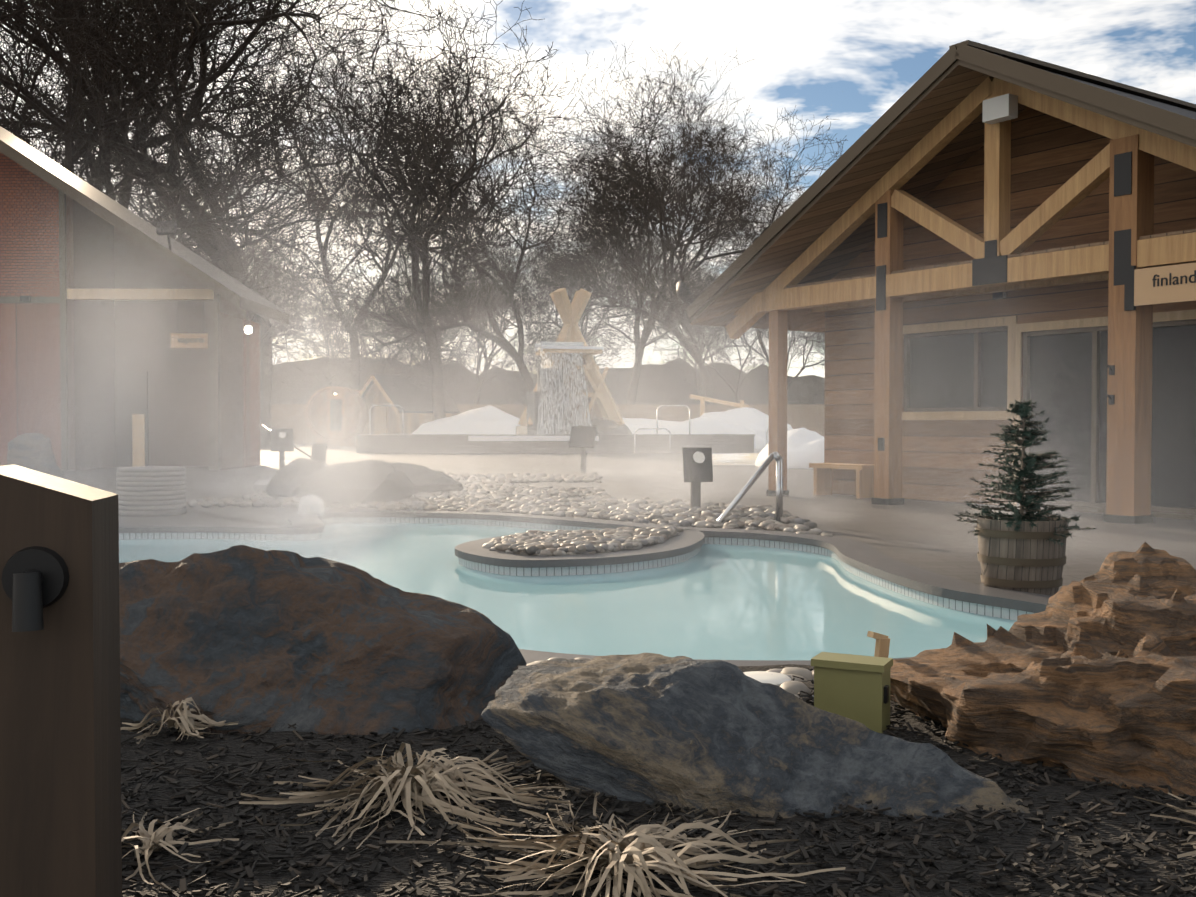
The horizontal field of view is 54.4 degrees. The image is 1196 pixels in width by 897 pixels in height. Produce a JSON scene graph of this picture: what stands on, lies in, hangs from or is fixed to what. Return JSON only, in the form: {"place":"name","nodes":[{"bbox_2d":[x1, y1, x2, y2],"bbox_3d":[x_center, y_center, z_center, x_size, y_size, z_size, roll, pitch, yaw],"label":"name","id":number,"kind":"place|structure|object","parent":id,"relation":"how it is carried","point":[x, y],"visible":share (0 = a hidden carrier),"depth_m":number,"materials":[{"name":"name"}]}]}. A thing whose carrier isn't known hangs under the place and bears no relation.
{"place":"outdoors","nodes":[
{"label":"outdoors","id":0,"kind":"place"},
{"bbox_2d":[0,126,288,470],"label":"building","id":1,"kind":"structure","parent":0,"point":[30,168],"depth_m":25.22,"materials":[{"name":"red wood"}]},
{"bbox_2d":[177,338,203,343],"bbox_3d":[-8.848,-2.322,25.261,0.565,0.138,0.008,0,1,-1],"label":"sign lettering","id":2,"kind":"object","parent":1,"relation":"attached to","point":[190,340],"depth_m":25.26,"materials":[{"name":"black metal"}]},
{"bbox_2d":[244,326,252,333],"bbox_3d":[-7.392,-2.510,24.602,0.180,0.180,0.180,0,1,-1],"label":"globe lamp","id":3,"kind":"object","parent":1,"relation":"attached to","point":[248,331],"depth_m":24.55,"materials":[{"name":"white glass"}]},
{"bbox_2d":[119,523,1015,659],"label":"pool water","id":4,"kind":"structure","parent":0,"point":[901,616],"depth_m":7.17,"materials":[{"name":"teal liquid"}]},
{"bbox_2d":[0,0,1195,658],"label":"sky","id":5,"kind":"structure","parent":0,"point":[848,62],"materials":[{"name":"white"}]},
{"bbox_2d":[63,443,1195,595],"bbox_3d":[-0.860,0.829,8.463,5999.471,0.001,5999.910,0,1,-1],"label":"ground","id":6,"kind":"structure","parent":0,"point":[970,570],"depth_m":13.33,"materials":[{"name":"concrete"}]},
{"bbox_2d":[7,433,62,477],"bbox_3d":[-6.856,0.352,14.143,0.639,1.081,0.521,5,-1,-21],"label":"boulder","id":7,"kind":"object","parent":6,"relation":"on","point":[19,439],"depth_m":14.00,"materials":[{"name":"grey stone"}]},
{"bbox_2d":[116,466,186,516],"bbox_3d":[-4.951,0.468,12.907,0.730,0.525,0.730,0,1,-1],"label":"ribbed tub","id":8,"kind":"object","parent":6,"relation":"on","point":[144,497],"depth_m":12.60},
{"bbox_2d":[39,112,295,304],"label":"tree","id":9,"kind":"object","parent":6,"relation":"on","point":[149,214],"depth_m":69.73,"materials":[{"name":"black plant"}]},
{"bbox_2d":[0,0,427,449],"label":"tree","id":10,"kind":"object","parent":6,"relation":"on","point":[168,178],"depth_m":41.66,"materials":[{"name":"black plant"}]},
{"bbox_2d":[0,0,445,412],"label":"tree","id":11,"kind":"object","parent":6,"relation":"on","point":[72,156],"depth_m":38.92,"materials":[{"name":"black plant"}]},
{"bbox_2d":[0,0,479,320],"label":"tree","id":12,"kind":"object","parent":6,"relation":"on","point":[287,14],"depth_m":44.17,"materials":[{"name":"black plant"}]},
{"bbox_2d":[177,221,327,359],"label":"tree","id":13,"kind":"object","parent":6,"relation":"on","point":[279,303],"depth_m":80.35,"materials":[{"name":"black plant"}]},
{"bbox_2d":[253,478,270,492],"bbox_3d":[-4.708,0.543,16.502,0.406,0.259,0.312,1,2,34],"label":"pale rock","id":14,"kind":"object","parent":6,"relation":"on","point":[262,487],"depth_m":16.41,"materials":[{"name":"stone"}]},
{"bbox_2d":[271,429,293,472],"bbox_3d":[-6.480,0.041,23.875,0.450,0.896,0.240,0,1,-21],"label":"sign pedestal","id":15,"kind":"object","parent":6,"relation":"on","point":[281,441],"depth_m":23.85,"materials":[{"name":"black metal"}]},
{"bbox_2d":[200,227,365,399],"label":"tree","id":16,"kind":"object","parent":6,"relation":"on","point":[294,300],"depth_m":111.35,"materials":[{"name":"black plant"}]},
{"bbox_2d":[266,458,328,499],"bbox_3d":[-3.930,0.463,15.407,0.829,0.676,1.027,-1,2,-33],"label":"dark boulder","id":17,"kind":"object","parent":6,"relation":"on","point":[270,487],"depth_m":15.13,"materials":[{"name":"grey stone"}]},
{"bbox_2d":[311,444,326,460],"bbox_3d":[-5.118,0.227,21.402,0.300,0.633,0.240,0,1,19],"label":"sign pedestal","id":18,"kind":"object","parent":6,"relation":"on","point":[318,452],"depth_m":21.37,"materials":[{"name":"black metal"}]},
{"bbox_2d":[272,287,393,396],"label":"tree","id":19,"kind":"object","parent":6,"relation":"on","point":[327,342],"depth_m":112.63,"materials":[{"name":"black plant"}]},
{"bbox_2d":[306,386,367,445],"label":"barrel sauna","id":20,"kind":"structure","parent":6,"relation":"on","point":[347,428],"depth_m":50.09,"materials":[{"name":"brown wood"}]},
{"bbox_2d":[187,27,512,389],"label":"tree","id":21,"kind":"object","parent":6,"relation":"on","point":[369,259],"depth_m":72.07,"materials":[{"name":"black plant"}]},
{"bbox_2d":[300,460,414,506],"bbox_3d":[-2.973,0.490,14.449,1.490,0.703,1.111,-1,1,-31],"label":"dark boulder","id":22,"kind":"object","parent":6,"relation":"on","point":[373,477],"depth_m":14.04,"materials":[{"name":"stone"}]},
{"bbox_2d":[317,265,490,400],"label":"tree","id":23,"kind":"object","parent":6,"relation":"on","point":[402,288],"depth_m":109.74,"materials":[{"name":"black plant"}]},
{"bbox_2d":[332,257,481,401],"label":"tree","id":24,"kind":"object","parent":6,"relation":"on","point":[410,341],"depth_m":86.60,"materials":[{"name":"black plant"}]},
{"bbox_2d":[358,374,459,433],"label":"gable hut","id":25,"kind":"object","parent":6,"relation":"on","point":[389,380],"depth_m":50.79,"materials":[{"name":"brown wood"}]},
{"bbox_2d":[228,0,596,420],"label":"tree","id":26,"kind":"object","parent":6,"relation":"on","point":[464,178],"depth_m":50.45,"materials":[{"name":"black plant"}]},
{"bbox_2d":[392,462,462,494],"bbox_3d":[-2.706,0.460,16.459,1.580,0.539,0.955,0,1,-11],"label":"dark boulder","id":27,"kind":"object","parent":6,"relation":"on","point":[436,472],"depth_m":16.27,"materials":[{"name":"stone"}]},
{"bbox_2d":[285,46,619,413],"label":"tree","id":28,"kind":"object","parent":6,"relation":"on","point":[446,257],"depth_m":53.06,"materials":[{"name":"black plant"}]},
{"bbox_2d":[412,405,520,433],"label":"snow bank","id":29,"kind":"structure","parent":6,"relation":"on","point":[484,422],"depth_m":45.97,"materials":[{"name":"white snow"}]},
{"bbox_2d":[415,231,600,403],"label":"tree","id":30,"kind":"object","parent":6,"relation":"on","point":[487,369],"depth_m":86.35,"materials":[{"name":"black plant"}]},
{"bbox_2d":[186,472,833,535],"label":"pebbles","id":31,"kind":"object","parent":6,"relation":"on","point":[733,518],"depth_m":13.52,"materials":[{"name":"grey gravel"}]},
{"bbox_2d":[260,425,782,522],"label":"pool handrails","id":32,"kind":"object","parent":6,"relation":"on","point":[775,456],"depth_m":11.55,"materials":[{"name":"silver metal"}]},
{"bbox_2d":[510,315,579,390],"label":"tree","id":33,"kind":"object","parent":6,"relation":"on","point":[545,340],"depth_m":115.61,"materials":[{"name":"black plant"}]},
{"bbox_2d":[271,357,824,428],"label":"distant treeline","id":34,"kind":"object","parent":6,"relation":"on","point":[803,381],"depth_m":149.45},
{"bbox_2d":[271,404,824,443],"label":"snow","id":35,"kind":"structure","parent":6,"relation":"on","point":[807,410],"depth_m":56.01,"materials":[{"name":"white snow"}]},
{"bbox_2d":[356,434,755,452],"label":"pool wall","id":36,"kind":"structure","parent":6,"relation":"on","point":[746,438],"depth_m":38.96,"materials":[{"name":"concrete"}]},
{"bbox_2d":[516,288,627,433],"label":"wooden tower","id":37,"kind":"structure","parent":6,"relation":"on","point":[560,299],"depth_m":41.32,"materials":[{"name":"brown wood"}]},
{"bbox_2d":[537,349,591,433],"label":"stone tower","id":38,"kind":"structure","parent":37,"relation":"attached to","point":[573,394],"depth_m":40.49,"materials":[{"name":"grey stone"}]},
{"bbox_2d":[559,354,594,419],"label":"frozen waterfall","id":39,"kind":"object","parent":37,"relation":"attached to","point":[589,391],"depth_m":41.43,"materials":[{"name":"white ice"}]},
{"bbox_2d":[532,316,632,388],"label":"tree","id":40,"kind":"object","parent":6,"relation":"on","point":[595,345],"depth_m":108.22,"materials":[{"name":"black plant"}]},
{"bbox_2d":[569,426,596,473],"bbox_3d":[-0.295,0.041,22.666,0.500,0.949,0.356,0,1,9],"label":"sign pedestal","id":41,"kind":"object","parent":6,"relation":"on","point":[573,438],"depth_m":22.68,"materials":[{"name":"black metal"}]},
{"bbox_2d":[119,510,1050,665],"bbox_3d":[-1.289,0.832,8.793,7.992,0.090,8.660,0,1,-1],"label":"pool coping","id":42,"kind":"object","parent":6,"relation":"on","point":[925,582],"depth_m":8.87,"materials":[{"name":"grey concrete"}]},
{"bbox_2d":[119,517,1034,620],"bbox_3d":[-1.289,1.290,8.803,7.453,0.902,8.120,0,1,-1],"label":"pool tile band","id":43,"kind":"object","parent":42,"relation":"attached to","point":[998,612],"depth_m":10.44,"materials":[{"name":"white tile"}]},
{"bbox_2d":[369,405,823,458],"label":"handrails","id":44,"kind":"object","parent":6,"relation":"on","point":[634,433],"depth_m":39.02,"materials":[{"name":"silver metal"}]},
{"bbox_2d":[566,417,631,433],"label":"waterfall rock base","id":45,"kind":"object","parent":6,"relation":"on","point":[604,426],"depth_m":40.94,"materials":[{"name":"grey stone"}]},
{"bbox_2d":[478,180,722,395],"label":"tree","id":46,"kind":"object","parent":6,"relation":"on","point":[556,311],"depth_m":82.21,"materials":[{"name":"black plant"}]},
{"bbox_2d":[503,115,778,404],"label":"tree","id":47,"kind":"object","parent":6,"relation":"on","point":[672,259],"depth_m":61.93,"materials":[{"name":"black plant"}]},
{"bbox_2d":[120,664,1195,896],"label":"mulch bed","id":48,"kind":"object","parent":6,"relation":"on","point":[1006,842],"visible":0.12,"depth_m":2.73,"materials":[{"name":"black wood"}]},
{"bbox_2d":[0,464,121,896],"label":"bollard post","id":49,"kind":"object","parent":48,"relation":"on","point":[60,781],"visible":1,"depth_m":2.09,"materials":[{"name":"brown wood"}]},
{"bbox_2d":[1,546,68,631],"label":"bollard spot lamp","id":50,"kind":"object","parent":49,"relation":"attached to","point":[35,580],"visible":0.98,"depth_m":2.05,"materials":[{"name":"black metal"}]},
{"bbox_2d":[121,808,238,891],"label":"dry grass","id":51,"kind":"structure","parent":48,"relation":"on","point":[150,840],"depth_m":2.64,"materials":[{"name":"beige plant"}]},
{"bbox_2d":[121,697,238,743],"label":"dry grass","id":52,"kind":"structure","parent":48,"relation":"on","point":[183,720],"depth_m":3.51,"materials":[{"name":"beige plant"}]},
{"bbox_2d":[119,545,526,734],"bbox_3d":[-1.286,0.767,3.978,1.966,0.452,1.050,13,37,8],"label":"boulder","id":53,"kind":"object","parent":48,"relation":"on","point":[250,639],"visible":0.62,"depth_m":3.87,"materials":[{"name":"stone"}]},
{"bbox_2d":[233,742,570,849],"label":"dry grass","id":54,"kind":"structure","parent":48,"relation":"on","point":[420,781],"depth_m":2.95,"materials":[{"name":"beige plant"}]},
{"bbox_2d":[386,792,853,896],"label":"dry grass","id":55,"kind":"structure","parent":48,"relation":"on","point":[630,857],"depth_m":2.48,"materials":[{"name":"beige plant"}]},
{"bbox_2d":[481,653,1029,818],"bbox_3d":[0.446,0.878,3.051,1.574,0.298,0.699,14,32,18],"label":"boulder","id":56,"kind":"object","parent":48,"relation":"on","point":[711,736],"visible":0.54,"depth_m":3.00,"materials":[{"name":"grey stone"}]},
{"bbox_2d":[743,671,790,685],"bbox_3d":[0.606,0.858,4.289,0.250,0.036,0.250,0,1,-1],"label":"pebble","id":57,"kind":"object","parent":48,"relation":"on","point":[777,679],"visible":0.42,"depth_m":4.28,"materials":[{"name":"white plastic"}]},
{"bbox_2d":[811,652,892,732],"bbox_3d":[0.790,0.813,3.610,0.226,0.326,0.142,1,1,27],"label":"junction box","id":58,"kind":"object","parent":48,"relation":"on","point":[854,687],"visible":0.83,"depth_m":3.55,"materials":[{"name":"green metal"}]},
{"bbox_2d":[890,542,1195,795],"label":"boulder","id":59,"kind":"object","parent":48,"relation":"on","point":[1088,678],"visible":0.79,"depth_m":3.32,"materials":[{"name":"brown stone"}]},
{"bbox_2d":[1133,792,1195,857],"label":"dry grass","id":60,"kind":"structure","parent":48,"relation":"on","point":[1192,812],"depth_m":2.74,"materials":[{"name":"beige plant"}]},
{"bbox_2d":[526,657,813,697],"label":"pebbles","id":61,"kind":"object","parent":6,"relation":"on","point":[795,686],"depth_m":4.36,"materials":[{"name":"white stone"}]},
{"bbox_2d":[508,40,847,404],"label":"tree","id":62,"kind":"object","parent":6,"relation":"on","point":[668,161],"depth_m":61.37,"materials":[{"name":"black plant"}]},
{"bbox_2d":[623,417,765,453],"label":"snow bank","id":63,"kind":"structure","parent":6,"relation":"on","point":[700,428],"depth_m":45.95,"materials":[{"name":"white snow"}]},
{"bbox_2d":[682,448,712,507],"bbox_3d":[1.109,0.359,13.014,0.340,0.739,0.240,0,1,-16],"label":"sign pedestal","id":64,"kind":"object","parent":6,"relation":"on","point":[703,471],"depth_m":12.98,"materials":[{"name":"black metal"}]},
{"bbox_2d":[610,255,789,403],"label":"tree","id":65,"kind":"object","parent":6,"relation":"on","point":[695,366],"depth_m":114.98,"materials":[{"name":"black plant"}]},
{"bbox_2d":[612,265,788,402],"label":"tree","id":66,"kind":"object","parent":6,"relation":"on","point":[739,373],"depth_m":88.28,"materials":[{"name":"black plant"}]},
{"bbox_2d":[689,394,748,415],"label":"railing","id":67,"kind":"object","parent":6,"relation":"on","point":[702,407],"depth_m":49.76,"materials":[{"name":"brown wood"}]},
{"bbox_2d":[655,173,808,371],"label":"tree","id":68,"kind":"object","parent":6,"relation":"on","point":[758,331],"depth_m":73.43,"materials":[{"name":"black plant"}]},
{"bbox_2d":[700,407,792,441],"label":"snow bank","id":69,"kind":"structure","parent":6,"relation":"on","point":[757,427],"depth_m":49.20,"materials":[{"name":"white snow"}]},
{"bbox_2d":[743,328,822,386],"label":"tree","id":70,"kind":"object","parent":6,"relation":"on","point":[788,353],"depth_m":115.93,"materials":[{"name":"black plant"}]},
{"bbox_2d":[755,428,823,468],"bbox_3d":[4.792,0.037,27.079,2.204,1.052,2.800,0,1,-1],"label":"snow bank","id":71,"kind":"object","parent":6,"relation":"on","point":[802,431],"depth_m":26.11,"materials":[{"name":"white snow"}]},
{"bbox_2d":[787,331,824,405],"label":"tree","id":72,"kind":"object","parent":6,"relation":"on","point":[820,337],"depth_m":78.81,"materials":[{"name":"black plant"}]},
{"bbox_2d":[789,330,824,355],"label":"tree","id":73,"kind":"object","parent":6,"relation":"on","point":[813,343],"depth_m":77.64,"materials":[{"name":"black plant"}]},
{"bbox_2d":[802,332,824,371],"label":"tree","id":74,"kind":"object","parent":6,"relation":"on","point":[815,349],"depth_m":114.28,"materials":[{"name":"black plant"}]},
{"bbox_2d":[867,631,889,657],"bbox_3d":[0.972,0.795,4.037,0.075,0.327,0.037,-1,1,-30],"label":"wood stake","id":75,"kind":"object","parent":6,"relation":"on","point":[882,645],"visible":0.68,"depth_m":4.02,"materials":[{"name":"beige wood"}]},
{"bbox_2d":[676,40,1195,523],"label":"timber lodge","id":76,"kind":"structure","parent":6,"relation":"on","point":[968,130],"depth_m":13.67,"materials":[{"name":"brown wood"}]},
{"bbox_2d":[1152,270,1195,286],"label":"sign lettering","id":77,"kind":"object","parent":76,"relation":"attached to","point":[1176,280],"depth_m":11.24,"materials":[{"name":"black metal"}]},
{"bbox_2d":[975,515,1068,594],"bbox_3d":[2.555,0.640,7.024,0.534,0.440,0.534,0,1,-1],"label":"barrel planter","id":78,"kind":"object","parent":6,"relation":"on","point":[1023,572],"depth_m":6.82,"materials":[{"name":"brown wood"}]},
{"bbox_2d":[955,399,1095,546],"bbox_3d":[2.546,0.127,7.003,0.759,0.866,0.790,0,1,-1],"label":"conifer tree","id":79,"kind":"object","parent":78,"relation":"on","point":[1030,464],"depth_m":6.95,"materials":[{"name":"green plant"}]},
{"bbox_3d":[0.925,-1.340,14.274,13.800,4.320,19.400,0,1,-1],"label":"pool","id":80,"kind":"object","parent":6,"relation":"on","visible":0},
{"bbox_2d":[297,494,324,515],"bbox_3d":[-3.097,0.639,12.543,0.306,0.297,0.258,0,1,-16],"label":"globe light","id":81,"kind":"object","parent":80,"relation":"on","point":[314,500],"depth_m":12.46,"materials":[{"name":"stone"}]},
{"bbox_2d":[458,547,700,575],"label":"waterline tiles","id":82,"kind":"object","parent":80,"relation":"on","point":[563,571],"depth_m":8.50,"materials":[{"name":"white tile"}]},
{"bbox_2d":[455,529,704,567],"bbox_3d":[0.039,0.799,9.467,2.453,0.055,1.890,0,1,-22],"label":"island coping","id":83,"kind":"object","parent":82,"relation":"on","point":[518,560],"depth_m":8.66,"materials":[{"name":"concrete"}]},
{"bbox_2d":[482,525,683,555],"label":"peninsula pebbles","id":84,"kind":"object","parent":83,"relation":"on","point":[551,544],"depth_m":9.20,"materials":[{"name":"grey stone"}]}
]}

